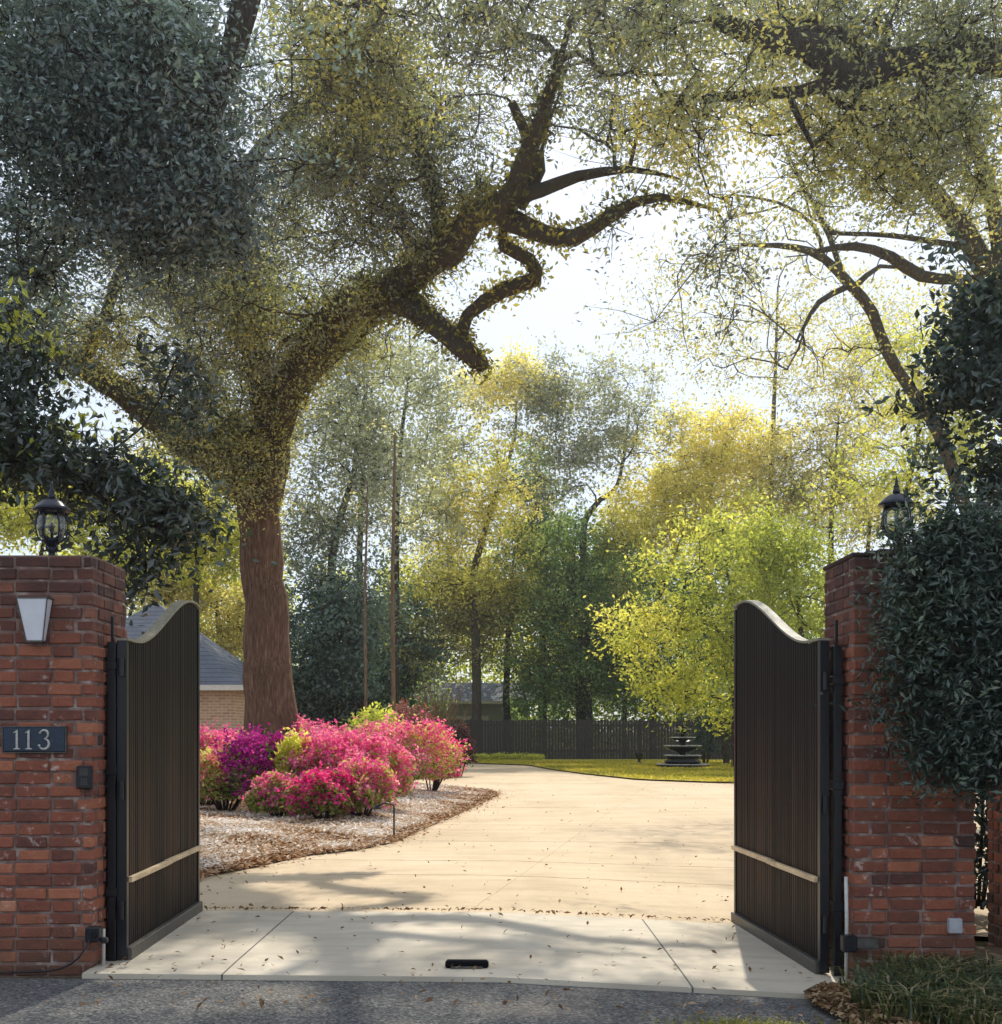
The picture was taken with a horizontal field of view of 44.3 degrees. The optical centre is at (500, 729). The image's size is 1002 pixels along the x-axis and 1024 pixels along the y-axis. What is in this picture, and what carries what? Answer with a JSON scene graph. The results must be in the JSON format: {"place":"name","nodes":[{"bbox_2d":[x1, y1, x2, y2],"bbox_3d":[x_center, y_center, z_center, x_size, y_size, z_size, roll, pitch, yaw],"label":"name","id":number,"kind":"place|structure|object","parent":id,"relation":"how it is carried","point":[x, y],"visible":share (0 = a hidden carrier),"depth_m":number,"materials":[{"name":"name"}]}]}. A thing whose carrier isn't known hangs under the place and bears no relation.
{"place":"outdoors","nodes":[
{"label":"outdoors","id":0,"kind":"place"},
{"bbox_2d":[0,978,852,1023],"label":"road","id":1,"kind":"structure","parent":0,"point":[23,1000],"depth_m":6.62,"materials":[{"name":"grey asphalt"}]},
{"bbox_2d":[640,1011,849,1023],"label":"weed patch","id":2,"kind":"object","parent":1,"relation":"on","point":[746,1022],"visible":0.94,"depth_m":6.25,"materials":[{"name":"green plant"}]},
{"bbox_2d":[0,738,988,978],"bbox_3d":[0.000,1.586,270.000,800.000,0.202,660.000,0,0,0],"label":"ground","id":3,"kind":"structure","parent":0,"point":[982,941],"depth_m":9.46,"materials":[{"name":"brown soil"}]},
{"bbox_2d":[0,555,126,976],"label":"brick pier","id":4,"kind":"structure","parent":3,"relation":"on","point":[53,859],"depth_m":7.37,"materials":[{"name":"red brick"}]},
{"bbox_2d":[2,726,66,752],"bbox_3d":[-2.790,0.060,7.355,0.386,0.160,0.034,0,0,0],"label":"number plaque","id":5,"kind":"object","parent":4,"relation":"attached to","point":[34,739],"visible":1,"depth_m":7.35,"materials":[{"name":"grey metal"}]},
{"bbox_2d":[15,597,53,642],"bbox_3d":[-2.770,-0.651,7.314,0.192,0.266,0.109,0,0,0],"label":"wall lamp","id":6,"kind":"object","parent":4,"relation":"attached to","point":[35,613],"visible":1,"depth_m":7.29,"materials":[{"name":"white glass"}]},
{"bbox_2d":[32,481,70,554],"bbox_3d":[-2.810,-1.300,7.700,0.226,0.505,0.226,0,0,0],"label":"pier lantern","id":7,"kind":"object","parent":4,"relation":"on","point":[51,504],"visible":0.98,"depth_m":7.68,"materials":[{"name":"black metal"}]},
{"bbox_2d":[76,766,92,788],"bbox_3d":[-2.486,0.285,7.349,0.092,0.138,0.041,0,0,0],"label":"intercom box","id":8,"kind":"object","parent":4,"relation":"attached to","point":[84,777],"visible":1,"depth_m":7.33,"materials":[{"name":"black metal"}]},
{"bbox_2d":[85,926,107,943],"bbox_3d":[-2.408,1.225,7.336,0.125,0.100,0.088,0,0,0],"label":"sensor box","id":9,"kind":"object","parent":4,"relation":"attached to","point":[93,934],"visible":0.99,"depth_m":7.30,"materials":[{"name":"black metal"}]},
{"bbox_2d":[0,940,89,973],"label":"cable","id":10,"kind":"object","parent":9,"relation":"attached to","point":[71,963],"visible":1,"depth_m":7.29,"materials":[{"name":"black rubber"}]},
{"bbox_2d":[106,616,117,960],"bbox_3d":[-2.402,0.390,7.620,0.068,2.180,0.082,0,0,0],"label":"gate post","id":11,"kind":"object","parent":4,"relation":"attached to","point":[111,774],"visible":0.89,"depth_m":7.58,"materials":[{"name":"black metal"}]},
{"bbox_2d":[117,600,202,959],"bbox_3d":[-2.367,0.222,8.633,0.101,2.416,2.135,0,0,-2],"label":"gate leaf","id":12,"kind":"object","parent":11,"relation":"attached to","point":[159,847],"visible":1,"depth_m":8.43,"materials":[{"name":"brown wood"}]},
{"bbox_2d":[0,454,195,605],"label":"background tree","id":13,"kind":"object","parent":3,"relation":"on","point":[17,528],"visible":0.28,"depth_m":43.34,"materials":[{"name":"green plant"}]},
{"bbox_2d":[29,415,207,617],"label":"background tree","id":14,"kind":"object","parent":3,"relation":"on","point":[148,444],"visible":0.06,"depth_m":55.80,"materials":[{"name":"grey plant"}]},
{"bbox_2d":[125,603,244,738],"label":"brick garage","id":15,"kind":"structure","parent":3,"relation":"on","point":[222,698],"depth_m":35.42,"materials":[{"name":"brown brick"}]},
{"bbox_2d":[78,538,307,661],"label":"background tree","id":16,"kind":"object","parent":3,"relation":"on","point":[221,634],"visible":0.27,"depth_m":51.28,"materials":[{"name":"green plant"}]},
{"bbox_2d":[117,446,299,609],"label":"background tree","id":17,"kind":"object","parent":3,"relation":"on","point":[219,548],"visible":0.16,"depth_m":47.46,"materials":[{"name":"green plant"}]},
{"bbox_2d":[228,508,432,730],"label":"background tree","id":18,"kind":"object","parent":3,"relation":"on","point":[320,643],"visible":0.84,"depth_m":43.20,"materials":[{"name":"green plant"}]},
{"bbox_2d":[239,275,450,722],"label":"background tree","id":19,"kind":"object","parent":3,"relation":"on","point":[309,509],"visible":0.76,"depth_m":45.57,"materials":[{"name":"green plant"}]},
{"bbox_2d":[200,782,505,881],"bbox_3d":[-8.045,1.375,21.860,15.911,0.170,24.280,0,0,0],"label":"mulch bed","id":20,"kind":"object","parent":3,"relation":"on","point":[310,840],"visible":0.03,"depth_m":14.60,"materials":[{"name":"wood"}]},
{"bbox_2d":[0,259,278,633],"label":"glossy leaved tree","id":21,"kind":"object","parent":20,"relation":"on","point":[32,459],"visible":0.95,"depth_m":9.77,"materials":[{"name":"green plant"}]},
{"bbox_2d":[0,0,386,393],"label":"broadleaf tree","id":22,"kind":"object","parent":20,"relation":"on","point":[132,95],"visible":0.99,"depth_m":11.38,"materials":[{"name":"green plant"}]},
{"bbox_2d":[200,717,248,805],"bbox_3d":[-5.240,0.586,21.611,2.803,1.608,2.250,0,0,0],"label":"azalea bush","id":23,"kind":"object","parent":20,"relation":"on","point":[211,735],"visible":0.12,"depth_m":21.06,"materials":[{"name":"pink plant"}]},
{"bbox_2d":[200,736,263,811],"bbox_3d":[-4.412,0.751,20.002,1.790,1.275,1.512,0,0,0],"label":"azalea bush","id":24,"kind":"object","parent":20,"relation":"on","point":[209,766],"visible":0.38,"depth_m":19.65,"materials":[{"name":"green plant"}]},
{"bbox_2d":[201,722,314,810],"bbox_3d":[-3.890,0.634,19.698,1.949,1.502,1.608,0,0,0],"label":"azalea bush","id":25,"kind":"object","parent":20,"relation":"on","point":[252,749],"visible":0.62,"depth_m":19.41,"materials":[{"name":"purple plant"}]},
{"bbox_2d":[238,768,304,816],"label":"azalea bush","id":26,"kind":"object","parent":20,"relation":"on","point":[264,789],"visible":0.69,"depth_m":18.40,"materials":[{"name":"pink plant"}]},
{"bbox_2d":[269,724,310,773],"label":"leafy shrub","id":27,"kind":"object","parent":20,"relation":"on","point":[283,750],"visible":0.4,"depth_m":19.29,"materials":[{"name":"yellow plant"}]},
{"bbox_2d":[288,713,347,763],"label":"azalea bush","id":28,"kind":"object","parent":20,"relation":"on","point":[307,725],"visible":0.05,"depth_m":25.43,"materials":[{"name":"pink plant"}]},
{"bbox_2d":[275,761,365,820],"bbox_3d":[-2.634,0.910,17.894,1.333,0.915,1.011,0,0,0],"label":"azalea bush","id":29,"kind":"object","parent":20,"relation":"on","point":[316,792],"visible":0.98,"depth_m":17.69,"materials":[{"name":"pink plant"}]},
{"bbox_2d":[277,719,395,797],"bbox_3d":[-2.519,0.577,19.506,2.218,1.510,1.824,0,0,29],"label":"azalea bush","id":30,"kind":"object","parent":20,"relation":"on","point":[331,750],"visible":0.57,"depth_m":19.07,"materials":[{"name":"pink plant"}]},
{"bbox_2d":[335,753,400,816],"bbox_3d":[-2.122,0.855,18.321,1.233,1.016,1.113,0,0,0],"label":"azalea bush","id":31,"kind":"object","parent":20,"relation":"on","point":[376,778],"visible":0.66,"depth_m":18.22,"materials":[{"name":"pink plant"}]},
{"bbox_2d":[332,729,423,796],"bbox_3d":[-2.141,0.684,20.549,1.709,1.383,1.510,0,0,0],"label":"azalea bush","id":32,"kind":"object","parent":20,"relation":"on","point":[399,766],"visible":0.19,"depth_m":20.50,"materials":[{"name":"pink plant"}]},
{"bbox_2d":[373,802,394,835],"bbox_3d":[-1.522,1.213,16.100,0.302,0.531,0.110,0,0,0],"label":"path light","id":33,"kind":"object","parent":20,"relation":"on","point":[377,806],"visible":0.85,"depth_m":16.09,"materials":[{"name":"black metal"}]},
{"bbox_2d":[0,0,804,745],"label":"live oak","id":34,"kind":"object","parent":20,"relation":"on","point":[252,446],"visible":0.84,"depth_m":18.32,"materials":[{"name":"green plant"}]},
{"bbox_2d":[344,704,470,780],"bbox_3d":[-2.072,0.406,24.431,2.937,1.854,2.411,0,0,0],"label":"azalea bush","id":35,"kind":"object","parent":20,"relation":"on","point":[411,736],"visible":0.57,"depth_m":24.33,"materials":[{"name":"pink plant"}]},
{"bbox_2d":[415,718,471,790],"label":"azalea bush","id":36,"kind":"object","parent":20,"relation":"on","point":[436,784],"visible":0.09,"depth_m":26.53,"materials":[{"name":"pink plant"}]},
{"bbox_2d":[334,476,413,716],"bbox_3d":[-3.735,-2.905,35.952,2.259,8.711,0.927,0,0,-24],"label":"slender tree","id":37,"kind":"object","parent":3,"relation":"on","point":[364,629],"visible":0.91,"depth_m":35.97,"materials":[{"name":"brown plant"}]},
{"bbox_2d":[366,417,396,715],"bbox_3d":[-3.377,-3.738,35.340,0.984,10.378,1.474,0,0,0],"label":"slender tree","id":38,"kind":"object","parent":3,"relation":"on","point":[392,629],"visible":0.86,"depth_m":35.95,"materials":[{"name":"brown plant"}]},
{"bbox_2d":[337,515,466,719],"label":"background tree","id":39,"kind":"object","parent":3,"relation":"on","point":[387,677],"visible":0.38,"depth_m":61.27,"materials":[{"name":"green plant"}]},
{"bbox_2d":[300,335,509,713],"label":"background tree","id":40,"kind":"object","parent":3,"relation":"on","point":[449,503],"visible":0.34,"depth_m":57.86,"materials":[{"name":"green plant"}]},
{"bbox_2d":[346,324,483,711],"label":"background tree","id":41,"kind":"object","parent":3,"relation":"on","point":[425,390],"visible":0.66,"depth_m":49.98,"materials":[{"name":"green plant"}]},
{"bbox_2d":[43,528,854,742],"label":"distant woods","id":42,"kind":"object","parent":3,"relation":"on","point":[500,676],"depth_m":75.95,"materials":[{"name":"green plant"}]},
{"bbox_2d":[374,512,541,718],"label":"background tree","id":43,"kind":"object","parent":3,"relation":"on","point":[484,621],"visible":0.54,"depth_m":61.32,"materials":[{"name":"green plant"}]},
{"bbox_2d":[82,911,851,998],"bbox_3d":[-0.170,1.502,8.359,4.580,0.147,2.680,0,0,0],"label":"concrete apron","id":44,"kind":"object","parent":3,"relation":"on","point":[599,943],"visible":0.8,"depth_m":7.99,"materials":[{"name":"beige concrete"}]},
{"bbox_2d":[102,929,104,964],"bbox_3d":[-2.412,1.335,7.470,0.020,0.250,0.020,0,0,-23],"label":"conduit pipe","id":45,"kind":"object","parent":44,"relation":"on","point":[103,954],"visible":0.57,"depth_m":7.46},
{"bbox_2d":[445,959,488,968],"bbox_3d":[-0.205,1.409,7.393,0.262,0.045,0.096,0,0,0],"label":"gate stop","id":46,"kind":"object","parent":44,"relation":"on","point":[472,963],"visible":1,"depth_m":7.36,"materials":[{"name":"black metal"}]},
{"bbox_2d":[844,877,848,981],"bbox_3d":[2.087,1.220,7.440,0.027,0.660,0.022,0,0,0],"label":"conduit pipe","id":47,"kind":"object","parent":44,"relation":"on","point":[846,916],"visible":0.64,"depth_m":7.43,"materials":[{"name":"grey plastic"}]},
{"bbox_2d":[410,683,537,755],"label":"shed","id":48,"kind":"structure","parent":3,"relation":"on","point":[492,706],"depth_m":68.00,"materials":[{"name":"grey"}]},
{"bbox_2d":[451,716,487,720],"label":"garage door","id":49,"kind":"structure","parent":48,"relation":"in","point":[485,718],"depth_m":67.95,"materials":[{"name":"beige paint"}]},
{"bbox_2d":[374,333,586,719],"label":"background tree","id":50,"kind":"object","parent":3,"relation":"on","point":[493,509],"visible":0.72,"depth_m":59.88,"materials":[{"name":"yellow plant"}]},
{"bbox_2d":[450,518,574,720],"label":"background tree","id":51,"kind":"object","parent":3,"relation":"on","point":[506,680],"visible":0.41,"depth_m":61.48,"materials":[{"name":"green plant"}]},
{"bbox_2d":[294,635,731,758],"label":"undergrowth","id":52,"kind":"object","parent":3,"relation":"on","point":[517,714],"visible":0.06,"depth_m":61.41,"materials":[{"name":"green plant"}]},
{"bbox_2d":[489,516,655,754],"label":"background tree","id":53,"kind":"object","parent":3,"relation":"on","point":[543,636],"visible":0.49,"depth_m":59.73,"materials":[{"name":"green plant"}]},
{"bbox_2d":[462,425,695,753],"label":"background tree","id":54,"kind":"object","parent":3,"relation":"on","point":[545,515],"visible":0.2,"depth_m":65.40,"materials":[{"name":"green plant"}]},
{"bbox_2d":[481,500,678,757],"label":"background tree","id":55,"kind":"object","parent":3,"relation":"on","point":[576,592],"visible":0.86,"depth_m":59.56,"materials":[{"name":"green plant"}]},
{"bbox_2d":[469,327,696,719],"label":"background tree","id":56,"kind":"object","parent":3,"relation":"on","point":[581,450],"visible":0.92,"depth_m":59.56,"materials":[{"name":"green plant"}]},
{"bbox_2d":[538,551,680,719],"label":"background tree","id":57,"kind":"object","parent":3,"relation":"on","point":[624,701],"visible":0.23,"depth_m":60.09,"materials":[{"name":"green plant"}]},
{"bbox_2d":[573,391,820,720],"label":"background tree","id":58,"kind":"object","parent":3,"relation":"on","point":[714,460],"visible":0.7,"depth_m":59.69,"materials":[{"name":"yellow plant"}]},
{"bbox_2d":[594,516,837,720],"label":"background tree","id":59,"kind":"object","parent":3,"relation":"on","point":[685,586],"visible":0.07,"depth_m":65.37,"materials":[{"name":"green plant"}]},
{"bbox_2d":[675,479,861,639],"bbox_3d":[9.550,-3.151,40.157,6.535,9.239,5.974,0,0,-31],"label":"background tree","id":60,"kind":"object","parent":3,"relation":"on","point":[769,560],"visible":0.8,"depth_m":39.31,"materials":[{"name":"green plant"}]},
{"bbox_2d":[644,211,946,603],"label":"background tree","id":61,"kind":"object","parent":3,"relation":"on","point":[776,353],"visible":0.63,"depth_m":59.88,"materials":[{"name":"green plant"}]},
{"bbox_2d":[755,379,958,587],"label":"background tree","id":62,"kind":"object","parent":3,"relation":"on","point":[867,546],"visible":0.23,"depth_m":61.79,"materials":[{"name":"green plant"}]},
{"bbox_2d":[823,549,975,982],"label":"brick pier","id":63,"kind":"structure","parent":3,"relation":"on","point":[908,869],"depth_m":7.46,"materials":[{"name":"red brick"}]},
{"bbox_2d":[829,620,843,976],"bbox_3d":[2.078,0.445,7.620,0.068,2.250,0.082,0,0,0],"label":"gate post","id":64,"kind":"object","parent":63,"relation":"attached to","point":[836,783],"visible":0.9,"depth_m":7.58,"materials":[{"name":"black metal"}]},
{"bbox_2d":[731,600,829,973],"bbox_3d":[1.927,0.265,8.633,0.101,2.501,2.139,0,0,-4],"label":"gate leaf","id":65,"kind":"object","parent":64,"relation":"attached to","point":[780,847],"visible":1,"depth_m":8.45,"materials":[{"name":"brown wood"}]},
{"bbox_2d":[840,934,877,952],"bbox_3d":[2.147,1.280,7.375,0.215,0.100,0.090,0,0,0],"label":"sensor box","id":66,"kind":"object","parent":63,"relation":"attached to","point":[851,943],"visible":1,"depth_m":7.35,"materials":[{"name":"black metal"}]},
{"bbox_2d":[878,476,914,548],"bbox_3d":[2.500,-1.347,7.780,0.226,0.505,0.226,0,0,0],"label":"pier lantern","id":67,"kind":"object","parent":63,"relation":"on","point":[887,503],"visible":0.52,"depth_m":7.75,"materials":[{"name":"black metal"}]},
{"bbox_2d":[947,918,961,933],"bbox_3d":[2.740,1.185,7.433,0.080,0.090,0.045,0,0,0],"label":"outlet cover","id":68,"kind":"object","parent":63,"relation":"attached to","point":[954,925],"visible":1,"depth_m":7.41,"materials":[{"name":"grey plastic"}]},
{"bbox_2d":[803,946,1001,1023],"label":"verge","id":69,"kind":"structure","parent":3,"relation":"on","point":[980,950],"depth_m":8.15,"materials":[{"name":"soil"}]},
{"bbox_2d":[804,977,995,1023],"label":"leaf litter","id":70,"kind":"object","parent":69,"relation":"on","point":[816,999],"visible":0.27,"depth_m":6.54,"materials":[{"name":"brown plant"}]},
{"bbox_2d":[808,949,1001,1023],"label":"ground cover","id":71,"kind":"object","parent":69,"relation":"on","point":[962,991],"visible":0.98,"depth_m":6.47,"materials":[{"name":"green plant"}]},
{"bbox_2d":[804,466,1001,820],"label":"shrub","id":72,"kind":"object","parent":3,"relation":"on","point":[944,634],"visible":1,"depth_m":6.94,"materials":[{"name":"green plant"}]},
{"bbox_2d":[860,218,1001,537],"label":"glossy leaved tree","id":73,"kind":"object","parent":3,"relation":"on","point":[970,384],"visible":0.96,"depth_m":9.22,"materials":[{"name":"green plant"}]},
{"bbox_2d":[987,780,1001,946],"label":"brick wall","id":74,"kind":"structure","parent":3,"relation":"on","point":[994,893],"depth_m":9.02,"materials":[{"name":"red brick"}]},
{"bbox_2d":[0,0,1001,726],"label":"sky","id":75,"kind":"structure","parent":0,"point":[572,287],"materials":[{"name":"white"}]},
{"bbox_2d":[200,763,988,936],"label":"driveway","id":76,"kind":"structure","parent":0,"point":[706,876],"depth_m":13.57,"materials":[{"name":"beige concrete"}]},
{"bbox_2d":[296,692,384,734],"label":"burgundy shrub","id":77,"kind":"object","parent":76,"relation":"on","point":[331,712],"visible":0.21,"depth_m":43.40,"materials":[{"name":"red plant"}]},
{"bbox_2d":[339,701,404,730],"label":"leafy shrub","id":78,"kind":"object","parent":76,"relation":"on","point":[371,717],"visible":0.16,"depth_m":33.96,"materials":[{"name":"green plant"}]},
{"bbox_2d":[383,696,434,759],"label":"burgundy shrub","id":79,"kind":"object","parent":76,"relation":"on","point":[408,715],"visible":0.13,"depth_m":36.83,"materials":[{"name":"red plant"}]},
{"bbox_2d":[409,674,471,730],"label":"bare shrub","id":80,"kind":"object","parent":76,"relation":"on","point":[437,712],"visible":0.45,"depth_m":39.85,"materials":[{"name":"plant"}]},
{"bbox_2d":[46,783,855,1020],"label":"fallen leaves","id":81,"kind":"object","parent":76,"relation":"on","point":[261,1002],"visible":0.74,"depth_m":7.81,"materials":[{"name":"brown plant"}]},
{"bbox_2d":[448,719,477,775],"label":"burgundy shrub","id":82,"kind":"object","parent":76,"relation":"on","point":[463,733],"visible":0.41,"depth_m":37.88,"materials":[{"name":"red plant"}]},
{"bbox_2d":[583,154,970,512],"bbox_3d":[6.540,-5.308,27.241,9.504,13.733,5.664,0,0,0],"label":"leaning tree","id":83,"kind":"object","parent":76,"relation":"on","point":[891,359],"visible":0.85,"depth_m":26.86,"materials":[{"name":"green plant"}]},
{"bbox_2d":[567,0,1001,291],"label":"live oak","id":84,"kind":"object","parent":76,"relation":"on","point":[856,69],"visible":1,"depth_m":14.24,"materials":[{"name":"green plant"}]},
{"bbox_2d":[656,17,1001,383],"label":"shade tree","id":85,"kind":"object","parent":76,"relation":"on","point":[972,239],"visible":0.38,"depth_m":23.23,"materials":[{"name":"green plant"}]},
{"bbox_2d":[974,772,988,909],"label":"evergreen shrub","id":86,"kind":"object","parent":76,"relation":"on","point":[981,874],"visible":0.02,"depth_m":10.02,"materials":[{"name":"green plant"}]},
{"bbox_2d":[466,758,733,781],"bbox_3d":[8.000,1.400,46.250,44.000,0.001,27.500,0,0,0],"label":"lawn","id":87,"kind":"structure","parent":0,"point":[615,766],"depth_m":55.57,"materials":[{"name":"green plant"}]},
{"bbox_2d":[467,753,493,759],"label":"border plant","id":88,"kind":"object","parent":87,"relation":"on","point":[482,756],"visible":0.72,"depth_m":54.84,"materials":[{"name":"green plant"}]},
{"bbox_2d":[487,752,507,759],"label":"border plant","id":89,"kind":"object","parent":87,"relation":"on","point":[499,755],"visible":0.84,"depth_m":55.85,"materials":[{"name":"green plant"}]},
{"bbox_2d":[506,752,526,758],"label":"border plant","id":90,"kind":"object","parent":87,"relation":"on","point":[511,756],"visible":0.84,"depth_m":55.37,"materials":[{"name":"green plant"}]},
{"bbox_2d":[321,719,730,758],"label":"wood fence","id":91,"kind":"object","parent":87,"relation":"on","point":[609,739],"visible":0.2,"depth_m":57.99,"materials":[{"name":"brown wood"}]},
{"bbox_2d":[522,753,544,759],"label":"border plant","id":92,"kind":"object","parent":87,"relation":"on","point":[534,757],"visible":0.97,"depth_m":54.34,"materials":[{"name":"green plant"}]},
{"bbox_2d":[634,752,644,762],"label":"garden urn","id":93,"kind":"object","parent":87,"relation":"on","point":[638,756],"visible":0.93,"depth_m":49.86,"materials":[{"name":"black metal"}]},
{"bbox_2d":[656,722,708,768],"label":"tiered fountain","id":94,"kind":"object","parent":87,"relation":"on","point":[682,758],"visible":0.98,"depth_m":44.23,"materials":[{"name":"grey stone"}]},
{"bbox_2d":[575,492,830,766],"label":"background tree","id":95,"kind":"object","parent":87,"relation":"on","point":[682,682],"visible":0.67,"depth_m":43.69,"materials":[{"name":"green plant"}]},
{"bbox_2d":[686,707,723,762],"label":"conical shrub","id":96,"kind":"object","parent":87,"relation":"on","point":[699,738],"visible":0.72,"depth_m":49.82,"materials":[{"name":"green plant"}]},
{"bbox_2d":[714,705,731,762],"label":"bare shrub","id":97,"kind":"object","parent":87,"relation":"on","point":[725,751],"visible":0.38,"depth_m":48.90,"materials":[{"name":"plant"}]},
{"bbox_2d":[729,743,733,767],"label":"path light","id":98,"kind":"object","parent":87,"relation":"on","point":[731,744],"visible":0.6,"depth_m":42.99,"materials":[{"name":"black metal"}]},
{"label":"side lawn","id":99,"kind":"structure","parent":0,"visible":0},
{"bbox_2d":[714,281,904,563],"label":"background tree","id":100,"kind":"object","parent":99,"relation":"on","point":[794,494],"visible":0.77,"depth_m":57.66,"materials":[{"name":"green plant"}]},
{"bbox_2d":[782,279,1001,547],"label":"background tree","id":101,"kind":"object","parent":99,"relation":"on","point":[910,474],"visible":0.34,"depth_m":47.82,"materials":[{"name":"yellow plant"}]}
]}

